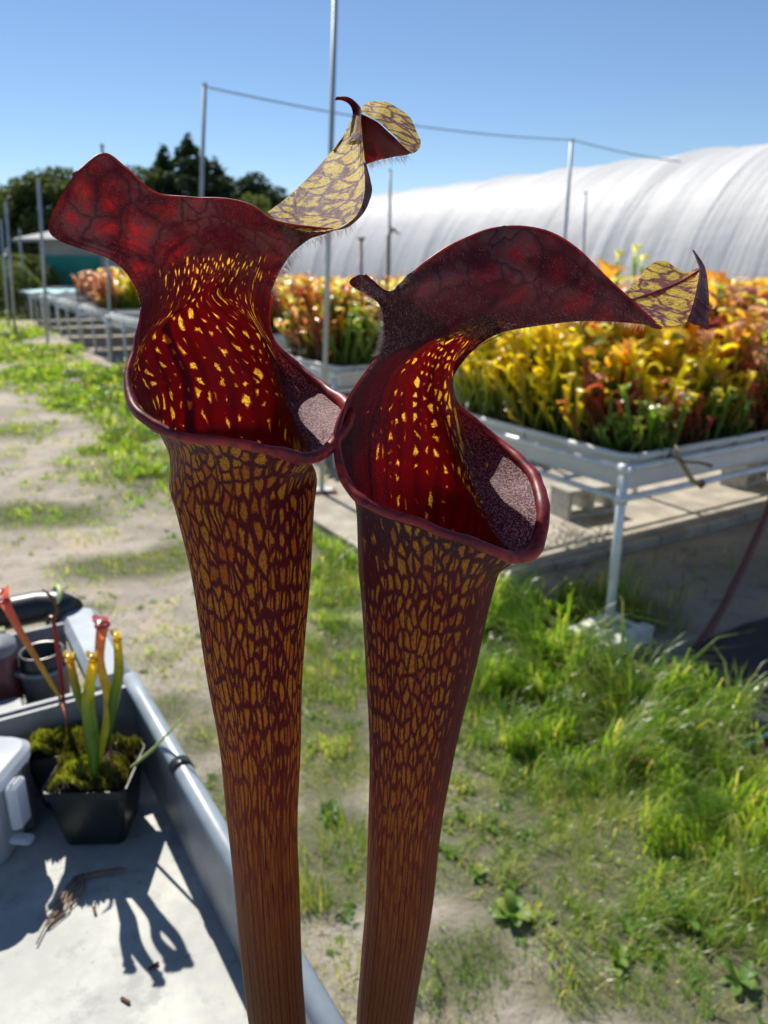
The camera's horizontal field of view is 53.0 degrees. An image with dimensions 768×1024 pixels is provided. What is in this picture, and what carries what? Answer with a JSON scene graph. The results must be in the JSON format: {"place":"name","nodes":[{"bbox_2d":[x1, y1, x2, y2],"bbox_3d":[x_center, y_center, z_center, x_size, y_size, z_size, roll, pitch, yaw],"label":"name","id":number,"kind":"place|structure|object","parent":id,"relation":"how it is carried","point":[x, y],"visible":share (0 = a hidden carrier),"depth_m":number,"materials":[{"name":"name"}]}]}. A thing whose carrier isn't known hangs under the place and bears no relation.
{"place":"outdoors","nodes":[
{"label":"outdoors","id":0,"kind":"place"},
{"bbox_2d":[0,266,767,1023],"bbox_3d":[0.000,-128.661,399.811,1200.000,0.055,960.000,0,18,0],"label":"ground","id":1,"kind":"structure","parent":0,"point":[20,572],"depth_m":2.73,"materials":[{"name":"soil"}]},
{"bbox_2d":[0,220,9,327],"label":"metal pole","id":2,"kind":"object","parent":1,"relation":"on","point":[4,273],"visible":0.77,"depth_m":18.13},
{"bbox_2d":[4,201,16,335],"bbox_3d":[-7.870,-5.047,16.235,0.262,2.796,0.064,0,18,0],"label":"metal pole","id":3,"kind":"object","parent":1,"relation":"on","point":[10,265],"visible":0.83,"depth_m":16.18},
{"bbox_2d":[0,255,41,316],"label":"garden shrub","id":4,"kind":"object","parent":1,"relation":"on","point":[29,279],"visible":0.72,"depth_m":22.99,"materials":[{"name":"green plant"}]},
{"bbox_2d":[0,190,48,277],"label":"broadleaf tree","id":5,"kind":"object","parent":1,"relation":"on","point":[13,207],"visible":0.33,"depth_m":42.52,"materials":[{"name":"green plant"}]},
{"bbox_2d":[0,182,52,260],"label":"broadleaf tree","id":6,"kind":"object","parent":1,"relation":"on","point":[23,193],"visible":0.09,"depth_m":43.02,"materials":[{"name":"green plant"}]},
{"bbox_2d":[0,253,64,311],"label":"garden shrub","id":7,"kind":"object","parent":1,"relation":"on","point":[54,280],"visible":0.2,"depth_m":24.85,"materials":[{"name":"green plant"}]},
{"bbox_2d":[6,166,73,245],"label":"broadleaf tree","id":8,"kind":"object","parent":1,"relation":"on","point":[54,185],"visible":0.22,"depth_m":42.53,"materials":[{"name":"green plant"}]},
{"bbox_2d":[36,178,48,343],"bbox_3d":[-6.741,-4.900,15.231,0.310,3.140,0.074,0,18,0],"label":"metal pole","id":9,"kind":"object","parent":1,"relation":"on","point":[42,257],"visible":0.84,"depth_m":15.18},
{"bbox_2d":[39,293,85,332],"bbox_3d":[-6.226,-5.124,19.498,4.262,0.796,2.242,-11,21,-30],"label":"nursery bench","id":10,"kind":"object","parent":1,"relation":"on","point":[53,297],"visible":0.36,"depth_m":18.55,"materials":[{"name":"metal"}]},
{"bbox_2d":[12,231,123,310],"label":"shed","id":11,"kind":"structure","parent":1,"relation":"on","point":[66,261],"depth_m":25.64,"materials":[{"name":"metal"}]},
{"bbox_2d":[55,298,96,343],"bbox_3d":[-4.829,-4.371,17.189,4.262,0.796,2.242,-11,21,-30],"label":"nursery bench","id":12,"kind":"object","parent":1,"relation":"on","point":[72,303],"visible":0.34,"depth_m":16.11,"materials":[{"name":"metal"}]},
{"bbox_2d":[100,144,113,361],"bbox_3d":[-4.440,-4.068,12.347,0.268,3.345,0.063,0,18,0],"label":"metal pole","id":13,"kind":"object","parent":1,"relation":"on","point":[108,280],"visible":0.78,"depth_m":12.52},
{"bbox_2d":[78,304,139,357],"bbox_3d":[-3.424,-3.620,14.886,4.262,0.796,2.242,-11,21,-30],"label":"nursery bench","id":14,"kind":"object","parent":1,"relation":"on","point":[91,310],"visible":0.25,"depth_m":13.82,"materials":[{"name":"metal"}]},
{"bbox_2d":[104,311,139,362],"bbox_3d":[-2.053,-2.845,12.507,4.262,0.796,2.242,-11,21,-30],"label":"nursery bench","id":15,"kind":"object","parent":1,"relation":"on","point":[127,319],"visible":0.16,"depth_m":11.85,"materials":[{"name":"metal"}]},
{"bbox_2d":[126,165,176,194],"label":"broadleaf tree","id":16,"kind":"object","parent":1,"relation":"on","point":[146,178],"visible":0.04,"depth_m":45.64,"materials":[{"name":"green plant"}]},
{"bbox_2d":[142,143,196,196],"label":"conifer tree","id":17,"kind":"object","parent":1,"relation":"on","point":[162,161],"visible":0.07,"depth_m":46.35,"materials":[{"name":"green plant"}]},
{"bbox_2d":[0,590,345,1023],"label":"garden cart","id":18,"kind":"object","parent":1,"relation":"on","point":[165,899],"visible":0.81,"depth_m":0.85,"materials":[{"name":"grey plastic"}]},
{"bbox_2d":[0,633,23,700],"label":"plant pot","id":19,"kind":"object","parent":18,"relation":"on","point":[10,686],"visible":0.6,"depth_m":1.08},
{"bbox_2d":[0,737,34,864],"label":"storage box","id":20,"kind":"object","parent":18,"relation":"on","point":[15,814],"visible":1,"depth_m":0.91,"materials":[{"name":"white plastic"}]},
{"bbox_2d":[22,761,38,830],"bbox_3d":[-0.497,0.356,0.955,0.110,0.100,0.052,-11,21,-30],"label":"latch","id":21,"kind":"object","parent":20,"relation":"attached to","point":[32,821],"visible":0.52,"depth_m":0.96,"materials":[{"name":"plastic"}]},
{"bbox_2d":[14,640,71,703],"bbox_3d":[-0.493,0.235,1.120,0.084,0.078,0.084,0,18,0],"label":"plant pot","id":22,"kind":"object","parent":18,"relation":"on","point":[35,686],"visible":0.73,"depth_m":1.09,"materials":[{"name":"grey plastic"}]},
{"bbox_2d":[27,721,102,808],"bbox_3d":[-0.425,0.324,1.036,0.095,0.118,0.095,-5,19,-16],"label":"plant pot","id":23,"kind":"object","parent":18,"relation":"on","point":[48,745],"visible":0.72,"depth_m":0.99,"materials":[{"name":"black plastic"}]},
{"bbox_2d":[0,585,61,701],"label":"young pitcher","id":24,"kind":"object","parent":23,"relation":"in","point":[7,608],"visible":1,"depth_m":0.99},
{"bbox_2d":[50,614,64,701],"bbox_3d":[-0.427,0.195,1.010,0.007,0.132,0.007,0,18,0],"label":"young pitcher","id":25,"kind":"object","parent":23,"relation":"in","point":[58,655],"visible":1,"depth_m":1.01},
{"bbox_2d":[36,867,126,944],"bbox_3d":[-0.354,0.436,0.873,0.045,0.007,0.122,11,21,30],"label":"root bundle","id":26,"kind":"object","parent":18,"relation":"on","point":[56,911],"visible":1,"depth_m":0.87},
{"bbox_2d":[41,733,145,844],"bbox_3d":[-0.360,0.345,0.970,0.101,0.118,0.101,-1,18,-2],"label":"plant pot","id":27,"kind":"object","parent":18,"relation":"on","point":[88,810],"visible":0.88,"depth_m":0.94,"materials":[{"name":"black plastic"}]},
{"bbox_2d":[63,650,81,716],"bbox_3d":[-0.363,0.210,0.909,0.019,0.103,0.014,0,18,0],"label":"young pitcher","id":28,"kind":"object","parent":27,"relation":"in","point":[70,659],"visible":0.86,"depth_m":0.90,"materials":[{"name":"green plant"}]},
{"bbox_2d":[81,650,99,780],"bbox_3d":[-0.342,0.244,0.907,0.027,0.178,0.017,-6,19,-17],"label":"young pitcher","id":29,"kind":"object","parent":27,"relation":"in","point":[91,729],"visible":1,"depth_m":0.90,"materials":[{"name":"green plant"}]},
{"bbox_2d":[92,614,110,766],"bbox_3d":[-0.337,0.218,0.930,0.024,0.193,0.046,5,19,15],"label":"young pitcher","id":30,"kind":"object","parent":27,"relation":"in","point":[100,627],"visible":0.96,"depth_m":0.92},
{"bbox_2d":[106,629,123,748],"bbox_3d":[-0.324,0.215,0.925,0.034,0.157,0.017,-11,21,-30],"label":"young pitcher","id":31,"kind":"object","parent":27,"relation":"in","point":[115,689],"visible":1,"depth_m":0.92,"materials":[{"name":"green plant"}]},
{"bbox_2d":[161,132,244,201],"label":"conifer tree","id":32,"kind":"object","parent":1,"relation":"on","point":[185,178],"visible":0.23,"depth_m":45.29,"materials":[{"name":"green plant"}]},
{"bbox_2d":[199,83,206,196],"bbox_3d":[-2.042,-2.852,8.536,0.405,3.396,0.052,0,18,0],"label":"metal pole","id":33,"kind":"object","parent":1,"relation":"on","point":[203,126],"visible":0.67,"depth_m":8.16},
{"bbox_2d":[195,155,238,196],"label":"conifer tree","id":34,"kind":"object","parent":1,"relation":"on","point":[218,171],"visible":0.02,"depth_m":46.64,"materials":[{"name":"green plant"}]},
{"bbox_2d":[242,193,274,218],"bbox_3d":[-5.969,-12.446,36.029,3.849,4.748,3.326,0,18,0],"label":"broadleaf tree","id":35,"kind":"object","parent":1,"relation":"on","point":[247,196],"visible":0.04,"depth_m":35.02,"materials":[{"name":"green plant"}]},
{"bbox_2d":[231,171,288,210],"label":"broadleaf tree","id":36,"kind":"object","parent":1,"relation":"on","point":[248,183],"visible":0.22,"depth_m":45.67,"materials":[{"name":"green plant"}]},
{"bbox_2d":[273,330,292,347],"bbox_3d":[-0.528,-2.062,10.107,4.262,0.796,1.942,-11,21,-30],"label":"nursery bench","id":37,"kind":"object","parent":1,"relation":"on","point":[280,339],"depth_m":8.63,"materials":[{"name":"metal"}]},
{"bbox_2d":[271,275,400,333],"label":"pitcher plants","id":38,"kind":"object","parent":37,"relation":"on","point":[294,297],"visible":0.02,"depth_m":8.78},
{"bbox_2d":[316,487,336,494],"bbox_3d":[-0.440,-0.128,5.439,0.210,0.072,0.110,-3,18,-9],"label":"paving brick","id":39,"kind":"object","parent":1,"relation":"on","point":[328,490],"visible":0.41,"depth_m":5.40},
{"bbox_2d":[319,0,337,489],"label":"metal pole","id":40,"kind":"object","parent":39,"relation":"on","point":[330,149],"visible":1,"depth_m":4.89,"materials":[{"name":"metal"}]},
{"bbox_2d":[283,348,459,468],"bbox_3d":[0.803,-1.204,7.475,3.670,0.796,1.467,-11,21,-30],"label":"nursery bench","id":41,"kind":"object","parent":1,"relation":"on","point":[340,376],"visible":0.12,"depth_m":6.05,"materials":[{"name":"metal"}]},
{"bbox_2d":[271,283,304,357],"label":"pitcher plant","id":42,"kind":"object","parent":41,"relation":"on","point":[294,348],"visible":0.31,"depth_m":6.63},
{"bbox_2d":[275,286,300,357],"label":"pitcher plant","id":43,"kind":"object","parent":41,"relation":"on","point":[285,313],"visible":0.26,"depth_m":6.81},
{"bbox_2d":[275,293,321,359],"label":"pitcher plant","id":44,"kind":"object","parent":41,"relation":"on","point":[296,319],"visible":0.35,"depth_m":6.55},
{"bbox_2d":[274,275,338,360],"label":"pitcher plant","id":45,"kind":"object","parent":41,"relation":"on","point":[305,281],"visible":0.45,"depth_m":6.42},
{"bbox_2d":[298,282,343,365],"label":"pitcher plant","id":46,"kind":"object","parent":41,"relation":"on","point":[331,322],"visible":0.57,"depth_m":6.12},
{"bbox_2d":[298,284,351,364],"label":"pitcher plant","id":47,"kind":"object","parent":41,"relation":"on","point":[316,333],"visible":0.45,"depth_m":6.18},
{"bbox_2d":[318,286,364,365],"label":"pitcher plant","id":48,"kind":"object","parent":41,"relation":"on","point":[332,303],"visible":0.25,"depth_m":6.17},
{"bbox_2d":[319,305,364,365],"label":"pitcher plant","id":49,"kind":"object","parent":41,"relation":"on","point":[332,344],"visible":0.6,"depth_m":6.08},
{"bbox_2d":[344,312,380,364],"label":"pitcher plant","id":50,"kind":"object","parent":41,"relation":"on","point":[370,331],"visible":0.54,"depth_m":6.02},
{"bbox_2d":[344,301,382,374],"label":"pitcher plant","id":51,"kind":"object","parent":41,"relation":"on","point":[358,332],"visible":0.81,"depth_m":5.91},
{"bbox_2d":[1,469,767,1023],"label":"weeds","id":52,"kind":"object","parent":1,"relation":"on","point":[503,887],"visible":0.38,"depth_m":2.20,"materials":[{"name":"green plant"}]},
{"bbox_2d":[39,561,767,1023],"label":"straw litter","id":53,"kind":"object","parent":1,"relation":"on","point":[449,827],"visible":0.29,"depth_m":2.24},
{"bbox_2d":[105,607,767,1023],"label":"pebbles","id":54,"kind":"object","parent":1,"relation":"on","point":[443,839],"visible":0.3,"depth_m":2.18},
{"bbox_2d":[492,889,534,926],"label":"broadleaf weed","id":55,"kind":"object","parent":1,"relation":"on","point":[509,902],"visible":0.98,"depth_m":1.96,"materials":[{"name":"green plant"}]},
{"bbox_2d":[280,144,767,290],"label":"greenhouse tunnel","id":56,"kind":"structure","parent":1,"relation":"on","point":[709,206],"depth_m":14.75,"materials":[{"name":"white plastic"}]},
{"bbox_2d":[563,139,573,239],"bbox_3d":[2.884,-4.102,12.336,0.063,3.413,0.063,0,18,0],"label":"metal pole","id":57,"kind":"object","parent":1,"relation":"on","point":[568,187],"visible":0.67,"depth_m":12.01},
{"bbox_2d":[207,86,570,139],"bbox_3d":[0.509,-5.035,9.928,6.211,0.136,0.016,-15,23,-38],"label":"overhead wire","id":58,"kind":"object","parent":57,"relation":"attached to","point":[373,119],"visible":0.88,"depth_m":9.13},
{"bbox_2d":[569,611,653,658],"bbox_3d":[0.998,0.548,3.391,0.310,0.095,0.230,-14,23,-36],"label":"foot block","id":59,"kind":"object","parent":1,"relation":"on","point":[640,632],"depth_m":3.36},
{"bbox_2d":[608,939,629,976],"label":"broadleaf weed","id":60,"kind":"object","parent":1,"relation":"on","point":[617,951],"visible":1,"depth_m":1.82,"materials":[{"name":"green plant"}]},
{"bbox_2d":[657,880,722,941],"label":"broadleaf weed","id":61,"kind":"object","parent":1,"relation":"on","point":[696,926],"visible":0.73,"depth_m":1.95,"materials":[{"name":"green plant"}]},
{"bbox_2d":[690,617,767,740],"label":"weed mat","id":62,"kind":"object","parent":1,"relation":"on","point":[750,649],"visible":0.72,"depth_m":3.20,"materials":[{"name":"fabric"}]},
{"bbox_2d":[715,955,758,995],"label":"broadleaf weed","id":63,"kind":"object","parent":1,"relation":"on","point":[746,973],"visible":1,"depth_m":1.77,"materials":[{"name":"green plant"}]},
{"bbox_2d":[0,299,767,1023],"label":"grass","id":64,"kind":"structure","parent":0,"point":[662,719],"depth_m":2.64,"materials":[{"name":"plant"}]},
{"bbox_2d":[0,0,767,254],"label":"sky","id":65,"kind":"structure","parent":0,"point":[651,78],"materials":[{"name":"blue"}]},
{"bbox_2d":[313,461,767,585],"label":"pavement","id":66,"kind":"structure","parent":0,"point":[672,517],"depth_m":4.90,"materials":[{"name":"concrete"}]},
{"bbox_2d":[550,479,616,520],"bbox_3d":[1.287,-0.086,4.971,0.390,0.190,0.190,-8,20,-24],"label":"cinder block","id":67,"kind":"object","parent":66,"relation":"on","point":[567,502],"depth_m":4.92,"materials":[{"name":"concrete"}]},
{"bbox_2d":[466,402,767,628],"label":"nursery bench","id":68,"kind":"object","parent":66,"relation":"on","point":[623,472],"visible":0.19,"depth_m":3.47,"materials":[{"name":"metal"}]},
{"bbox_2d":[453,339,503,414],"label":"pitcher plant","id":69,"kind":"object","parent":68,"relation":"on","point":[465,390],"visible":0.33,"depth_m":4.20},
{"bbox_2d":[458,335,501,416],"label":"pitcher plant","id":70,"kind":"object","parent":68,"relation":"on","point":[478,369],"visible":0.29,"depth_m":4.16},
{"bbox_2d":[461,339,515,420],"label":"pitcher plant","id":71,"kind":"object","parent":68,"relation":"on","point":[490,400],"visible":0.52,"depth_m":4.01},
{"bbox_2d":[483,331,535,424],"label":"pitcher plant","id":72,"kind":"object","parent":68,"relation":"on","point":[498,388],"visible":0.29,"depth_m":3.90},
{"bbox_2d":[489,325,566,428],"bbox_3d":[0.675,-0.700,3.913,0.365,0.603,0.489,-11,21,-31],"label":"pitcher plant","id":73,"kind":"object","parent":68,"relation":"on","point":[511,337],"visible":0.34,"depth_m":3.87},
{"bbox_2d":[482,324,576,437],"bbox_3d":[0.767,-0.663,3.766,0.425,0.624,0.420,-17,25,-42],"label":"pitcher plant","id":74,"kind":"object","parent":68,"relation":"on","point":[523,391],"visible":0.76,"depth_m":3.72,"materials":[{"name":"plant"}]},
{"bbox_2d":[528,325,609,434],"bbox_3d":[0.892,-0.674,3.820,0.401,0.612,0.270,-3,18,-8],"label":"pitcher plant","id":75,"kind":"object","parent":68,"relation":"on","point":[542,355],"visible":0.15,"depth_m":3.75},
{"bbox_2d":[532,322,619,438],"bbox_3d":[0.897,-0.602,3.634,0.409,0.591,0.304,12,22,32],"label":"pitcher plant","id":76,"kind":"object","parent":68,"relation":"on","point":[552,346],"visible":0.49,"depth_m":3.64,"materials":[{"name":"plant"}]},
{"bbox_2d":[526,335,625,440],"bbox_3d":[0.905,-0.587,3.701,0.505,0.521,0.332,-6,19,-17],"label":"pitcher plant","id":77,"kind":"object","parent":68,"relation":"on","point":[546,370],"visible":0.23,"depth_m":3.65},
{"bbox_2d":[547,327,614,442],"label":"pitcher plant","id":78,"kind":"object","parent":68,"relation":"on","point":[578,405],"visible":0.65,"depth_m":3.47,"materials":[{"name":"plant"}]},
{"bbox_2d":[558,335,617,442],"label":"pitcher plant","id":79,"kind":"object","parent":68,"relation":"on","point":[597,339],"visible":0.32,"depth_m":3.54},
{"bbox_2d":[556,348,640,448],"bbox_3d":[0.990,-0.492,3.462,0.403,0.487,0.256,-14,23,-37],"label":"pitcher plant","id":80,"kind":"object","parent":68,"relation":"on","point":[596,403],"visible":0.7,"depth_m":3.44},
{"bbox_2d":[571,337,645,446],"bbox_3d":[1.013,-0.554,3.583,0.293,0.528,0.283,0,18,1],"label":"pitcher plant","id":81,"kind":"object","parent":68,"relation":"on","point":[634,353],"visible":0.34,"depth_m":3.52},
{"bbox_2d":[586,258,638,345],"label":"pitcher plant","id":82,"kind":"object","parent":68,"relation":"on","point":[608,270],"visible":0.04,"depth_m":3.83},
{"bbox_2d":[593,398,654,452],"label":"pitcher plant","id":83,"kind":"object","parent":68,"relation":"on","point":[622,436],"visible":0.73,"depth_m":3.35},
{"bbox_2d":[598,379,654,452],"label":"pitcher plant","id":84,"kind":"object","parent":68,"relation":"on","point":[620,408],"visible":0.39,"depth_m":3.42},
{"bbox_2d":[607,293,656,397],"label":"pitcher plant","id":85,"kind":"object","parent":68,"relation":"on","point":[616,329],"visible":0.09,"depth_m":3.78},
{"bbox_2d":[603,337,671,394],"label":"pitcher plant","id":86,"kind":"object","parent":68,"relation":"on","point":[628,344],"visible":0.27,"depth_m":3.55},
{"bbox_2d":[609,383,674,452],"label":"pitcher plant","id":87,"kind":"object","parent":68,"relation":"on","point":[651,406],"visible":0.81,"depth_m":3.30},
{"bbox_2d":[620,349,695,447],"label":"pitcher plant","id":88,"kind":"object","parent":68,"relation":"on","point":[648,381],"visible":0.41,"depth_m":3.47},
{"bbox_2d":[638,338,698,438],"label":"pitcher plant","id":89,"kind":"object","parent":68,"relation":"on","point":[683,383],"visible":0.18,"depth_m":3.61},
{"bbox_2d":[642,392,696,465],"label":"pitcher plant","id":90,"kind":"object","parent":68,"relation":"on","point":[662,432],"visible":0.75,"depth_m":3.30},
{"bbox_2d":[638,384,701,450],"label":"pitcher plant","id":91,"kind":"object","parent":68,"relation":"on","point":[647,391],"visible":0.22,"depth_m":3.46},
{"bbox_2d":[653,381,687,449],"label":"pitcher plant","id":92,"kind":"object","parent":68,"relation":"on","point":[675,415],"visible":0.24,"depth_m":3.44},
{"bbox_2d":[643,327,723,414],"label":"pitcher plant","id":93,"kind":"object","parent":68,"relation":"on","point":[667,353],"visible":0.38,"depth_m":3.58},
{"bbox_2d":[671,375,718,445],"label":"pitcher plant","id":94,"kind":"object","parent":68,"relation":"on","point":[689,423],"visible":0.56,"depth_m":3.45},
{"bbox_2d":[650,313,755,439],"bbox_3d":[1.536,-0.642,3.732,0.552,0.605,0.383,-3,18,-8],"label":"pitcher plant","id":95,"kind":"object","parent":68,"relation":"on","point":[699,373],"visible":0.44,"depth_m":3.66,"materials":[{"name":"plant"}]},
{"bbox_2d":[659,296,749,368],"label":"pitcher plant","id":96,"kind":"object","parent":68,"relation":"on","point":[692,330],"visible":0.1,"depth_m":3.71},
{"bbox_2d":[670,329,741,428],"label":"pitcher plant","id":97,"kind":"object","parent":68,"relation":"on","point":[712,363],"visible":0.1,"depth_m":3.73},
{"bbox_2d":[676,385,736,450],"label":"pitcher plant","id":98,"kind":"object","parent":68,"relation":"on","point":[710,411],"visible":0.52,"depth_m":3.49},
{"bbox_2d":[675,324,767,435],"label":"pitcher plant","id":99,"kind":"object","parent":68,"relation":"on","point":[755,338],"visible":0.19,"depth_m":3.78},
{"bbox_2d":[699,284,746,327],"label":"pitcher plant","id":100,"kind":"object","parent":68,"relation":"on","point":[731,300],"visible":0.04,"depth_m":4.00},
{"bbox_2d":[699,364,757,437],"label":"pitcher plant","id":101,"kind":"object","parent":68,"relation":"on","point":[724,379],"visible":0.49,"depth_m":3.63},
{"bbox_2d":[695,499,767,643],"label":"garden hose","id":102,"kind":"object","parent":68,"relation":"hanging from","point":[712,624],"visible":0.69,"depth_m":3.48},
{"bbox_2d":[702,308,760,418],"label":"pitcher plant","id":103,"kind":"object","parent":68,"relation":"on","point":[750,316],"visible":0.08,"depth_m":3.88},
{"bbox_2d":[707,368,756,445],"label":"pitcher plant","id":104,"kind":"object","parent":68,"relation":"on","point":[744,404],"visible":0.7,"depth_m":3.58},
{"bbox_2d":[712,381,760,437],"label":"pitcher plant","id":105,"kind":"object","parent":68,"relation":"on","point":[751,391],"visible":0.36,"depth_m":3.66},
{"bbox_2d":[717,304,767,424],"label":"pitcher plant","id":106,"kind":"object","parent":68,"relation":"on","point":[764,334],"visible":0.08,"depth_m":3.94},
{"bbox_2d":[718,321,767,380],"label":"pitcher plant","id":107,"kind":"object","parent":68,"relation":"on","point":[741,325],"visible":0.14,"depth_m":3.81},
{"bbox_2d":[734,362,767,439],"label":"pitcher plant","id":108,"kind":"object","parent":68,"relation":"on","point":[754,410],"visible":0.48,"depth_m":3.73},
{"bbox_2d":[719,460,767,489],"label":"cinder block","id":109,"kind":"object","parent":66,"relation":"on","point":[746,482],"depth_m":5.56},
{"bbox_2d":[544,520,654,557],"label":"gravel","id":110,"kind":"structure","parent":0,"point":[579,536],"depth_m":4.53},
{"bbox_3d":[-0.028,0.499,0.478,0.146,0.130,0.146,0,18,0],"label":"nursery pot","id":111,"kind":"object","parent":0,"visible":0},
{"bbox_2d":[48,96,420,1023],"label":"pitcher leaf","id":112,"kind":"object","parent":111,"relation":"in","point":[232,404],"visible":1,"depth_m":0.31,"materials":[{"name":"brown"}]},
{"bbox_2d":[333,225,708,1023],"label":"pitcher leaf","id":113,"kind":"object","parent":111,"relation":"in","point":[445,489],"visible":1,"depth_m":0.32,"materials":[{"name":"brown"}]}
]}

